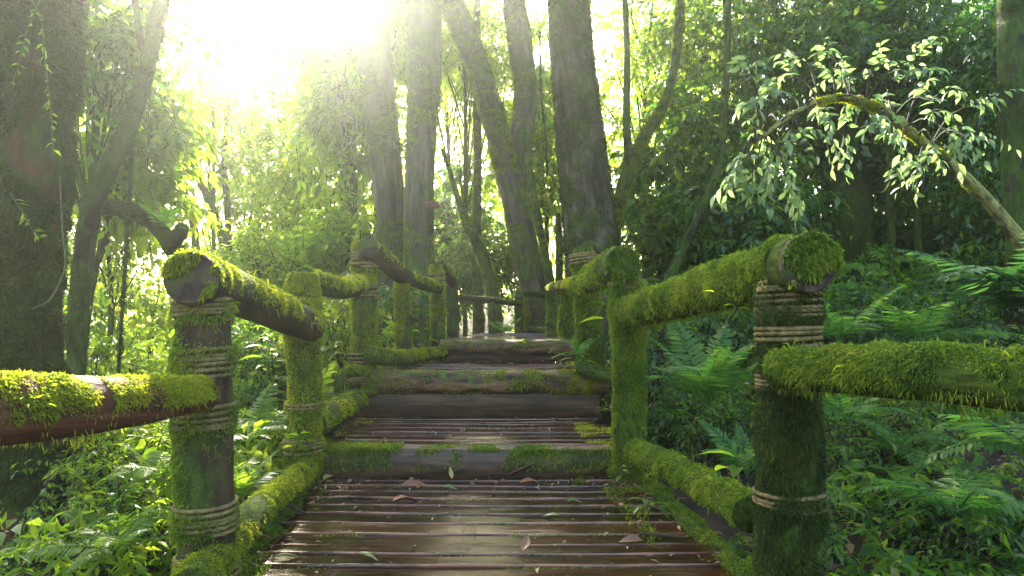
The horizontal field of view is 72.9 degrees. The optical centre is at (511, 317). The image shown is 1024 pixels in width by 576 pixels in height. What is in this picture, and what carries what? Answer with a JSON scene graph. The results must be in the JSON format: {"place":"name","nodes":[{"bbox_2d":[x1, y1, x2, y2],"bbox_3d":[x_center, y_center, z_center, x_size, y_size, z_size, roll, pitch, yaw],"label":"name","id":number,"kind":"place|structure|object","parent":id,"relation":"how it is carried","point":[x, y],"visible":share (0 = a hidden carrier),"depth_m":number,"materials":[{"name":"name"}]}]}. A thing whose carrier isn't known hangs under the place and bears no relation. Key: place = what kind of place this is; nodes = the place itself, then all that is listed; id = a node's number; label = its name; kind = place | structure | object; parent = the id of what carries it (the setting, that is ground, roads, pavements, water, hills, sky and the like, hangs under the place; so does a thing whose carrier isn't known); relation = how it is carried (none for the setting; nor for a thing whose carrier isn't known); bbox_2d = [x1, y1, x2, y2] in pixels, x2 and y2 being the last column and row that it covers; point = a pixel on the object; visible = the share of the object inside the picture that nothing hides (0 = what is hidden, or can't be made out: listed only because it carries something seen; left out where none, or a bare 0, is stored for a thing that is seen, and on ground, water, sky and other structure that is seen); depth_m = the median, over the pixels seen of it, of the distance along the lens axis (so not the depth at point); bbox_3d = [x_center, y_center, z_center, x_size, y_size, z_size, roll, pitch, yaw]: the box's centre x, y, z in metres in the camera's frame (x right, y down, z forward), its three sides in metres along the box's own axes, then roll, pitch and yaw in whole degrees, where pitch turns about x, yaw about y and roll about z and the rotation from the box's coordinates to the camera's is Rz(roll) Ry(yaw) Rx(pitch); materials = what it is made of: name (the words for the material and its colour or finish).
{"place":"outdoors","nodes":[
{"label":"outdoors","id":0,"kind":"place"},
{"bbox_2d":[22,246,1023,575],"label":"forest floor","id":1,"kind":"structure","parent":0,"point":[716,522],"depth_m":3.98,"materials":[{"name":"plant"}]},
{"bbox_2d":[0,0,91,575],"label":"tree","id":2,"kind":"object","parent":1,"relation":"on","point":[33,168],"visible":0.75,"depth_m":3.39,"materials":[{"name":"brown plant"}]},
{"bbox_2d":[114,138,135,373],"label":"hanging vine","id":3,"kind":"object","parent":2,"relation":"hanging from","point":[131,159],"visible":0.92,"depth_m":4.90,"materials":[{"name":"green plant"}]},
{"bbox_2d":[79,196,188,256],"bbox_3d":[-2.686,-0.505,5.078,0.817,0.781,0.332,0,0,-37],"label":"dead limb","id":4,"kind":"object","parent":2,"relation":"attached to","point":[170,241],"visible":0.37,"depth_m":5.10,"materials":[{"name":"wood"}]},
{"bbox_2d":[0,470,176,575],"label":"leafy shrub","id":5,"kind":"object","parent":1,"relation":"on","point":[118,500],"visible":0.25,"depth_m":3.06,"materials":[{"name":"green plant"}]},
{"bbox_2d":[64,328,167,376],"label":"leafy shrub","id":6,"kind":"object","parent":1,"relation":"on","point":[98,350],"visible":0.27,"depth_m":6.50,"materials":[{"name":"green plant"}]},
{"bbox_2d":[65,0,169,452],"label":"tree","id":7,"kind":"object","parent":1,"relation":"on","point":[95,191],"visible":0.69,"depth_m":4.59,"materials":[{"name":"brown plant"}]},
{"bbox_2d":[63,177,171,372],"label":"understory tree","id":8,"kind":"object","parent":1,"relation":"on","point":[111,278],"visible":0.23,"depth_m":7.42,"materials":[{"name":"green plant"}]},
{"bbox_2d":[0,420,250,572],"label":"leafy shrub","id":9,"kind":"object","parent":1,"relation":"on","point":[88,454],"visible":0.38,"depth_m":3.42,"materials":[{"name":"green plant"}]},
{"bbox_2d":[90,262,174,369],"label":"understory tree","id":10,"kind":"object","parent":1,"relation":"on","point":[155,309],"visible":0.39,"depth_m":10.62,"materials":[{"name":"green plant"}]},
{"bbox_2d":[65,63,244,371],"bbox_3d":[-3.863,-0.722,6.910,2.122,3.811,2.111,0,0,0],"label":"understory tree","id":11,"kind":"object","parent":1,"relation":"on","point":[154,189],"visible":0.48,"depth_m":6.73,"materials":[{"name":"green plant"}]},
{"bbox_2d":[74,0,240,369],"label":"understory tree","id":12,"kind":"object","parent":1,"relation":"on","point":[111,37],"visible":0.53,"depth_m":6.14,"materials":[{"name":"green plant"}]},
{"bbox_2d":[0,313,392,575],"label":"undergrowth","id":13,"kind":"object","parent":1,"relation":"on","point":[55,528],"visible":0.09,"depth_m":3.04,"materials":[{"name":"green plant"}]},
{"bbox_2d":[19,512,173,572],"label":"fern","id":14,"kind":"object","parent":13,"relation":"on","point":[101,542],"visible":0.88,"depth_m":2.62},
{"bbox_2d":[234,380,286,441],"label":"fern","id":15,"kind":"object","parent":13,"relation":"on","point":[271,427],"visible":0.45,"depth_m":3.99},
{"bbox_2d":[164,296,244,575],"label":"fence post","id":16,"kind":"object","parent":1,"relation":"on","point":[205,510],"visible":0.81,"depth_m":2.11,"materials":[{"name":"plant"}]},
{"bbox_2d":[0,369,220,452],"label":"handrail","id":17,"kind":"object","parent":16,"relation":"attached to","point":[39,407],"visible":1,"depth_m":1.56,"materials":[{"name":"green plant"}]},
{"bbox_2d":[157,246,326,340],"bbox_3d":[-1.014,-0.044,2.839,0.258,0.339,1.614,0,0,-3],"label":"handrail","id":18,"kind":"object","parent":16,"relation":"attached to","point":[192,277],"visible":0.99,"depth_m":2.31,"materials":[{"name":"green plant"}]},
{"bbox_2d":[151,56,282,252],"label":"understory tree","id":19,"kind":"object","parent":1,"relation":"on","point":[231,158],"visible":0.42,"depth_m":11.93,"materials":[{"name":"green plant"}]},
{"bbox_2d":[187,29,298,226],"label":"understory tree","id":20,"kind":"object","parent":1,"relation":"on","point":[253,80],"visible":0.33,"depth_m":16.33,"materials":[{"name":"green plant"}]},
{"bbox_2d":[168,148,322,286],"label":"understory tree","id":21,"kind":"object","parent":1,"relation":"on","point":[240,209],"visible":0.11,"depth_m":13.42,"materials":[{"name":"green plant"}]},
{"bbox_2d":[168,199,348,347],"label":"understory tree","id":22,"kind":"object","parent":1,"relation":"on","point":[274,266],"visible":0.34,"depth_m":8.89,"materials":[{"name":"green plant"}]},
{"bbox_2d":[231,328,334,450],"bbox_3d":[-1.764,0.633,4.838,1.091,1.204,1.026,0,0,-41],"label":"leafy shrub","id":23,"kind":"object","parent":1,"relation":"on","point":[254,383],"visible":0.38,"depth_m":4.71,"materials":[{"name":"green plant"}]},
{"bbox_2d":[237,0,334,166],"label":"understory tree","id":24,"kind":"object","parent":1,"relation":"on","point":[265,11],"visible":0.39,"depth_m":12.85,"materials":[{"name":"green plant"}]},
{"bbox_2d":[276,271,328,480],"bbox_3d":[-1.110,0.471,3.676,0.290,1.445,0.264,0,0,-19],"label":"fence post","id":25,"kind":"object","parent":1,"relation":"on","point":[306,401],"visible":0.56,"depth_m":3.61,"materials":[{"name":"plant"}]},
{"bbox_2d":[217,63,404,264],"bbox_3d":[-3.406,-1.874,12.660,3.428,5.151,3.032,0,0,22],"label":"understory tree","id":26,"kind":"object","parent":1,"relation":"on","point":[281,168],"visible":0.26,"depth_m":11.90,"materials":[{"name":"green plant"}]},
{"bbox_2d":[262,184,378,355],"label":"understory tree","id":27,"kind":"object","parent":1,"relation":"on","point":[340,233],"visible":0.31,"depth_m":9.34,"materials":[{"name":"green plant"}]},
{"bbox_2d":[247,273,395,400],"bbox_3d":[-1.521,0.343,5.889,1.341,1.488,1.391,0,0,0],"label":"leafy shrub","id":28,"kind":"object","parent":1,"relation":"on","point":[341,327],"visible":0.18,"depth_m":5.86,"materials":[{"name":"green plant"}]},
{"bbox_2d":[279,2,441,237],"bbox_3d":[-2.263,-1.962,10.001,2.201,5.192,2.401,0,0,-34],"label":"understory tree","id":29,"kind":"object","parent":1,"relation":"on","point":[330,120],"visible":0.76,"depth_m":9.68,"materials":[{"name":"green plant"}]},
{"bbox_2d":[295,0,442,233],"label":"understory tree","id":30,"kind":"object","parent":1,"relation":"on","point":[396,7],"visible":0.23,"depth_m":10.82,"materials":[{"name":"green plant"}]},
{"bbox_2d":[351,0,403,328],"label":"tree","id":31,"kind":"object","parent":1,"relation":"on","point":[371,36],"visible":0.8,"depth_m":9.13,"materials":[{"name":"brown plant"}]},
{"bbox_2d":[328,267,446,367],"bbox_3d":[-1.333,0.272,7.195,1.510,1.567,1.224,0,0,-16],"label":"leafy shrub","id":32,"kind":"object","parent":1,"relation":"on","point":[417,307],"visible":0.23,"depth_m":7.12,"materials":[{"name":"green plant"}]},
{"bbox_2d":[401,0,443,362],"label":"tree","id":33,"kind":"object","parent":1,"relation":"on","point":[423,45],"visible":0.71,"depth_m":8.56,"materials":[{"name":"brown plant"}]},
{"bbox_2d":[64,0,794,373],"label":"distant woods","id":34,"kind":"object","parent":1,"relation":"on","point":[438,162],"visible":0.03,"depth_m":18.82,"materials":[{"name":"green plant"}]},
{"bbox_2d":[428,264,446,362],"bbox_3d":[-0.659,0.142,6.149,0.190,1.234,0.174,0,0,0],"label":"fence post","id":35,"kind":"object","parent":1,"relation":"on","point":[437,316],"visible":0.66,"depth_m":6.10,"materials":[{"name":"plant"}]},
{"bbox_2d":[402,0,513,335],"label":"understory tree","id":36,"kind":"object","parent":1,"relation":"on","point":[459,78],"visible":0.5,"depth_m":11.92,"materials":[{"name":"green plant"}]},
{"bbox_2d":[434,154,506,280],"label":"understory tree","id":37,"kind":"object","parent":1,"relation":"on","point":[444,211],"visible":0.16,"depth_m":13.58,"materials":[{"name":"green plant"}]},
{"bbox_2d":[331,417,611,445],"bbox_3d":[-0.205,0.779,4.339,1.776,0.206,1.030,0,0,0],"label":"boardwalk landing","id":38,"kind":"object","parent":1,"relation":"on","point":[593,432],"visible":0.89,"depth_m":4.19,"materials":[{"name":"brown wood"}]},
{"bbox_2d":[441,148,503,332],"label":"tree","id":39,"kind":"object","parent":1,"relation":"on","point":[491,285],"visible":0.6,"depth_m":8.75,"materials":[{"name":"brown plant"}]},
{"bbox_2d":[434,215,519,332],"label":"understory tree","id":40,"kind":"object","parent":1,"relation":"on","point":[500,259],"visible":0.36,"depth_m":11.57,"materials":[{"name":"green plant"}]},
{"bbox_2d":[471,0,485,334],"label":"tree","id":41,"kind":"object","parent":1,"relation":"on","point":[478,319],"visible":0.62,"depth_m":10.94,"materials":[{"name":"brown plant"}]},
{"bbox_2d":[371,361,611,370],"bbox_3d":[-0.162,0.463,5.458,1.874,0.221,0.993,0,0,0],"label":"boardwalk landing","id":42,"kind":"object","parent":1,"relation":"on","point":[485,366],"visible":0.38,"depth_m":5.45,"materials":[{"name":"brown wood"}]},
{"bbox_2d":[347,239,379,368],"bbox_3d":[-1.087,-0.072,5.084,0.249,1.000,0.237,0,0,0],"label":"fence post","id":43,"kind":"object","parent":42,"relation":"on","point":[364,314],"visible":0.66,"depth_m":5.00,"materials":[{"name":"plant"}]},
{"bbox_2d":[297,266,374,298],"bbox_3d":[-1.050,-0.215,4.348,0.205,0.213,1.330,0,0,2],"label":"handrail","id":44,"kind":"object","parent":43,"relation":"attached to","point":[342,287],"visible":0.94,"depth_m":4.06,"materials":[{"name":"green plant"}]},
{"bbox_2d":[356,237,415,286],"bbox_3d":[-0.922,-0.404,5.225,0.194,0.342,0.629,0,0,24],"label":"handrail","id":45,"kind":"object","parent":43,"relation":"attached to","point":[386,261],"visible":0.99,"depth_m":5.08,"materials":[{"name":"green wood"}]},
{"bbox_2d":[392,281,413,366],"bbox_3d":[-0.852,0.218,5.450,0.200,1.066,0.186,0,0,0],"label":"fence post","id":46,"kind":"object","parent":42,"relation":"on","point":[402,335],"visible":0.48,"depth_m":5.40,"materials":[{"name":"green plant"}]},
{"bbox_2d":[364,344,447,366],"bbox_3d":[-0.773,0.274,5.401,0.224,0.183,1.270,0,0,19],"label":"kerb log","id":47,"kind":"object","parent":42,"relation":"on","point":[376,354],"visible":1,"depth_m":5.04,"materials":[{"name":"green plant"}]},
{"bbox_2d":[345,368,608,421],"bbox_3d":[-0.246,0.555,4.940,1.877,0.391,0.226,0,0,0],"label":"step log","id":48,"kind":"object","parent":42,"relation":"attached to","point":[512,393],"visible":0.82,"depth_m":4.92,"materials":[{"name":"brown wood"}]},
{"bbox_2d":[569,246,605,367],"bbox_3d":[0.550,-0.045,5.100,0.287,0.953,0.250,0,0,0],"label":"fence post","id":49,"kind":"object","parent":42,"relation":"on","point":[579,258],"visible":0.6,"depth_m":5.02,"materials":[{"name":"plant"}]},
{"bbox_2d":[441,0,545,331],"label":"tree","id":50,"kind":"object","parent":1,"relation":"on","point":[525,260],"visible":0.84,"depth_m":9.41,"materials":[{"name":"brown plant"}]},
{"bbox_2d":[239,475,756,575],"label":"boardwalk landing","id":51,"kind":"object","parent":1,"relation":"on","point":[501,529],"visible":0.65,"depth_m":2.76,"materials":[{"name":"brown wood"}]},
{"bbox_2d":[171,457,318,575],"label":"kerb log","id":52,"kind":"object","parent":51,"relation":"on","point":[263,505],"visible":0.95,"depth_m":2.46,"materials":[{"name":"green plant"}]},
{"bbox_2d":[321,439,611,479],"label":"step beam","id":53,"kind":"structure","parent":51,"relation":"on","point":[381,459],"depth_m":3.70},
{"bbox_2d":[322,391,368,436],"bbox_3d":[-1.063,0.572,4.227,0.200,0.186,0.979,0,0,0],"label":"kerb log","id":54,"kind":"object","parent":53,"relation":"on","point":[344,407],"visible":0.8,"depth_m":4.13,"materials":[{"name":"green plant"}]},
{"bbox_2d":[267,360,733,575],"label":"litter","id":55,"kind":"object","parent":51,"relation":"on","point":[473,537],"visible":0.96,"depth_m":3.43,"materials":[{"name":"brown plant"}]},
{"bbox_2d":[623,436,755,532],"bbox_3d":[0.728,0.658,2.927,0.242,0.185,1.195,0,0,-10],"label":"kerb log","id":56,"kind":"object","parent":51,"relation":"on","point":[727,499],"visible":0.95,"depth_m":2.70,"materials":[{"name":"plant"}]},
{"bbox_2d":[447,331,558,339],"bbox_3d":[0.195,0.213,7.835,1.266,0.059,3.635,0,0,6],"label":"boardwalk landing","id":57,"kind":"object","parent":1,"relation":"on","point":[509,335],"visible":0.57,"depth_m":7.10,"materials":[{"name":"brown wood"}]},
{"bbox_2d":[440,338,575,362],"bbox_3d":[0.018,0.295,6.026,1.300,0.240,0.173,0,0,0],"label":"step log","id":58,"kind":"object","parent":57,"relation":"attached to","point":[502,350],"visible":0.87,"depth_m":5.98,"materials":[{"name":"brown wood"}]},
{"bbox_2d":[501,0,538,286],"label":"tree","id":59,"kind":"object","parent":1,"relation":"on","point":[518,33],"visible":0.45,"depth_m":9.84,"materials":[{"name":"brown plant"}]},
{"bbox_2d":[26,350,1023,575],"bbox_3d":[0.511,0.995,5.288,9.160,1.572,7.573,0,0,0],"label":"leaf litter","id":60,"kind":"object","parent":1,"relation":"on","point":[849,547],"visible":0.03,"depth_m":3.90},
{"bbox_2d":[460,5,614,260],"bbox_3d":[0.425,-2.518,12.521,2.747,5.916,2.732,0,0,0],"label":"understory tree","id":61,"kind":"object","parent":1,"relation":"on","point":[547,197],"visible":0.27,"depth_m":12.03,"materials":[{"name":"green plant"}]},
{"bbox_2d":[523,133,554,284],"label":"tree","id":62,"kind":"object","parent":1,"relation":"on","point":[545,261],"visible":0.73,"depth_m":8.31,"materials":[{"name":"brown plant"}]},
{"bbox_2d":[546,0,620,364],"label":"tree","id":63,"kind":"object","parent":1,"relation":"on","point":[585,192],"visible":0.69,"depth_m":7.48,"materials":[{"name":"brown plant"}]},
{"bbox_2d":[600,271,650,483],"bbox_3d":[0.606,0.476,3.662,0.290,1.460,0.271,0,0,0],"label":"fence post","id":64,"kind":"object","parent":1,"relation":"on","point":[630,390],"visible":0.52,"depth_m":3.59,"materials":[{"name":"plant"}]},
{"bbox_2d":[567,245,642,300],"bbox_3d":[0.506,-0.243,4.261,0.236,0.283,1.510,0,0,-4],"label":"handrail","id":65,"kind":"object","parent":64,"relation":"attached to","point":[621,265],"visible":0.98,"depth_m":3.57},
{"bbox_2d":[546,0,734,267],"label":"understory tree","id":66,"kind":"object","parent":1,"relation":"on","point":[637,77],"visible":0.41,"depth_m":10.53,"materials":[{"name":"green plant"}]},
{"bbox_2d":[582,299,712,434],"bbox_3d":[0.932,0.291,5.155,1.172,1.311,1.104,0,0,0],"label":"leafy shrub","id":67,"kind":"object","parent":1,"relation":"on","point":[654,356],"visible":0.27,"depth_m":5.08,"materials":[{"name":"green plant"}]},
{"bbox_2d":[613,0,686,244],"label":"tree","id":68,"kind":"object","parent":1,"relation":"on","point":[638,149],"visible":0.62,"depth_m":8.26,"materials":[{"name":"brown plant"}]},
{"bbox_2d":[563,186,763,365],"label":"understory tree","id":69,"kind":"object","parent":1,"relation":"on","point":[652,229],"visible":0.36,"depth_m":8.04,"materials":[{"name":"green plant"}]},
{"bbox_2d":[555,62,794,275],"bbox_3d":[2.280,-1.360,9.161,2.694,3.928,2.601,0,0,-40],"label":"understory tree","id":70,"kind":"object","parent":1,"relation":"on","point":[687,129],"visible":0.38,"depth_m":8.77,"materials":[{"name":"green plant"}]},
{"bbox_2d":[648,0,732,363],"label":"tree","id":71,"kind":"object","parent":1,"relation":"on","point":[701,207],"visible":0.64,"depth_m":7.77,"materials":[{"name":"brown plant"}]},
{"bbox_2d":[646,362,757,479],"bbox_3d":[1.301,0.874,4.619,1.236,1.159,1.024,0,0,0],"label":"leafy shrub","id":72,"kind":"object","parent":1,"relation":"on","point":[690,438],"visible":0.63,"depth_m":4.49,"materials":[{"name":"green plant"}]},
{"bbox_2d":[647,321,756,405],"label":"fern","id":73,"kind":"object","parent":1,"relation":"on","point":[709,377],"visible":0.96,"depth_m":3.87,"materials":[{"name":"plant"}]},
{"bbox_2d":[608,282,826,398],"bbox_3d":[1.935,0.238,6.350,1.560,1.557,1.630,0,0,-35],"label":"leafy shrub","id":74,"kind":"object","parent":1,"relation":"on","point":[739,341],"visible":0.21,"depth_m":6.11,"materials":[{"name":"green plant"}]},
{"bbox_2d":[696,418,755,475],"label":"fern","id":75,"kind":"object","parent":1,"relation":"on","point":[741,455],"visible":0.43,"depth_m":3.22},
{"bbox_2d":[633,125,863,361],"bbox_3d":[2.634,-0.723,8.165,2.313,2.895,2.429,0,0,-41],"label":"understory tree","id":76,"kind":"object","parent":1,"relation":"on","point":[779,222],"visible":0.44,"depth_m":7.72,"materials":[{"name":"green plant"}]},
{"bbox_2d":[628,0,907,339],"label":"understory tree","id":77,"kind":"object","parent":1,"relation":"on","point":[702,18],"visible":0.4,"depth_m":9.73,"materials":[{"name":"green plant"}]},
{"bbox_2d":[745,270,837,575],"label":"fence post","id":78,"kind":"object","parent":1,"relation":"on","point":[790,513],"visible":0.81,"depth_m":2.10,"materials":[{"name":"plant"}]},
{"bbox_2d":[611,227,845,334],"bbox_3d":[0.750,-0.091,2.817,0.259,0.363,1.648,0,0,-12],"label":"handrail","id":79,"kind":"object","parent":78,"relation":"attached to","point":[808,262],"visible":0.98,"depth_m":2.39,"materials":[{"name":"plant"}]},
{"bbox_2d":[759,336,1023,423],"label":"handrail","id":80,"kind":"object","parent":78,"relation":"attached to","point":[954,372],"visible":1,"depth_m":1.61,"materials":[{"name":"plant"}]},
{"bbox_2d":[605,239,1023,575],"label":"undergrowth","id":81,"kind":"object","parent":1,"relation":"on","point":[890,559],"visible":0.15,"depth_m":3.47,"materials":[{"name":"green plant"}]},
{"bbox_2d":[821,392,924,422],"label":"fern","id":82,"kind":"object","parent":81,"relation":"on","point":[832,407],"visible":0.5,"depth_m":3.57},
{"bbox_2d":[844,466,1023,523],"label":"fern","id":83,"kind":"object","parent":81,"relation":"on","point":[916,493],"visible":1,"depth_m":2.69,"materials":[{"name":"plant"}]},
{"bbox_2d":[711,83,939,272],"bbox_3d":[4.261,-1.497,9.676,3.195,3.762,2.937,0,0,0],"label":"understory tree","id":84,"kind":"object","parent":1,"relation":"on","point":[814,176],"visible":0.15,"depth_m":9.17,"materials":[{"name":"green plant"}]},
{"bbox_2d":[702,0,969,301],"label":"understory tree","id":85,"kind":"object","parent":1,"relation":"on","point":[800,51],"visible":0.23,"depth_m":8.86,"materials":[{"name":"green plant"}]},
{"bbox_2d":[831,0,890,330],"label":"tree","id":86,"kind":"object","parent":1,"relation":"on","point":[858,191],"visible":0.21,"depth_m":8.65,"materials":[{"name":"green plant"}]},
{"bbox_2d":[822,284,906,341],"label":"fern","id":87,"kind":"object","parent":1,"relation":"on","point":[834,326],"visible":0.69,"depth_m":4.35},
{"bbox_2d":[710,36,1023,256],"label":"tree","id":88,"kind":"object","parent":1,"relation":"on","point":[1010,228],"visible":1,"depth_m":4.69,"materials":[{"name":"green plant"}]},
{"bbox_2d":[741,395,994,513],"bbox_3d":[2.179,0.985,4.250,1.504,1.264,1.183,0,0,0],"label":"leafy shrub","id":89,"kind":"object","parent":1,"relation":"on","point":[920,426],"visible":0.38,"depth_m":4.11,"materials":[{"name":"green plant"}]},
{"bbox_2d":[820,260,930,400],"bbox_3d":[2.950,0.200,6.239,1.539,1.515,1.412,0,0,-37],"label":"leafy shrub","id":90,"kind":"object","parent":1,"relation":"on","point":[856,297],"visible":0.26,"depth_m":5.95,"materials":[{"name":"green plant"}]},
{"bbox_2d":[783,0,996,315],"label":"understory tree","id":91,"kind":"object","parent":1,"relation":"on","point":[920,18],"visible":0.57,"depth_m":7.84,"materials":[{"name":"green plant"}]},
{"bbox_2d":[881,80,902,314],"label":"young tree","id":92,"kind":"object","parent":1,"relation":"on","point":[890,211],"visible":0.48,"depth_m":7.97,"materials":[{"name":"brown plant"}]},
{"bbox_2d":[831,412,978,469],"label":"fern","id":93,"kind":"object","parent":1,"relation":"on","point":[893,436],"visible":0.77,"depth_m":3.92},
{"bbox_2d":[819,197,998,329],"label":"understory tree","id":94,"kind":"object","parent":1,"relation":"on","point":[908,232],"visible":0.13,"depth_m":8.70,"materials":[{"name":"green plant"}]},
{"bbox_2d":[818,67,999,266],"bbox_3d":[5.635,-1.619,9.315,3.407,3.630,2.896,0,0,0],"label":"understory tree","id":95,"kind":"object","parent":1,"relation":"on","point":[910,208],"visible":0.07,"depth_m":9.03,"materials":[{"name":"green plant"}]},
{"bbox_2d":[844,298,1023,342],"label":"fern","id":96,"kind":"object","parent":1,"relation":"on","point":[918,325],"visible":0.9,"depth_m":5.10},
{"bbox_2d":[865,261,1002,342],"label":"leafy shrub","id":97,"kind":"object","parent":1,"relation":"on","point":[922,304],"visible":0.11,"depth_m":6.68,"materials":[{"name":"green plant"}]},
{"bbox_2d":[847,470,1023,575],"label":"leafy shrub","id":98,"kind":"object","parent":1,"relation":"on","point":[955,533],"visible":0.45,"depth_m":3.08,"materials":[{"name":"green plant"}]},
{"bbox_2d":[876,0,1003,265],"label":"understory tree","id":99,"kind":"object","parent":1,"relation":"on","point":[986,51],"visible":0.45,"depth_m":7.18,"materials":[{"name":"green plant"}]},
{"bbox_2d":[899,178,1005,328],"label":"understory tree","id":100,"kind":"object","parent":1,"relation":"on","point":[964,211],"visible":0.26,"depth_m":7.89,"materials":[{"name":"green plant"}]},
{"bbox_2d":[893,233,1023,311],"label":"fern","id":101,"kind":"object","parent":1,"relation":"on","point":[1003,293],"visible":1,"depth_m":3.88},
{"bbox_2d":[893,256,1023,421],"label":"leafy shrub","id":102,"kind":"object","parent":1,"relation":"on","point":[958,322],"visible":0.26,"depth_m":5.62,"materials":[{"name":"green plant"}]},
{"bbox_2d":[918,412,1023,465],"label":"fern","id":103,"kind":"object","parent":1,"relation":"on","point":[1004,443],"visible":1,"depth_m":3.00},
{"bbox_2d":[994,0,1023,345],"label":"tree","id":104,"kind":"object","parent":1,"relation":"on","point":[1009,24],"visible":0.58,"depth_m":5.57,"materials":[{"name":"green plant"}]},
{"bbox_2d":[68,0,989,323],"label":"sky","id":105,"kind":"structure","parent":0,"point":[213,22],"materials":[{"name":"white"}]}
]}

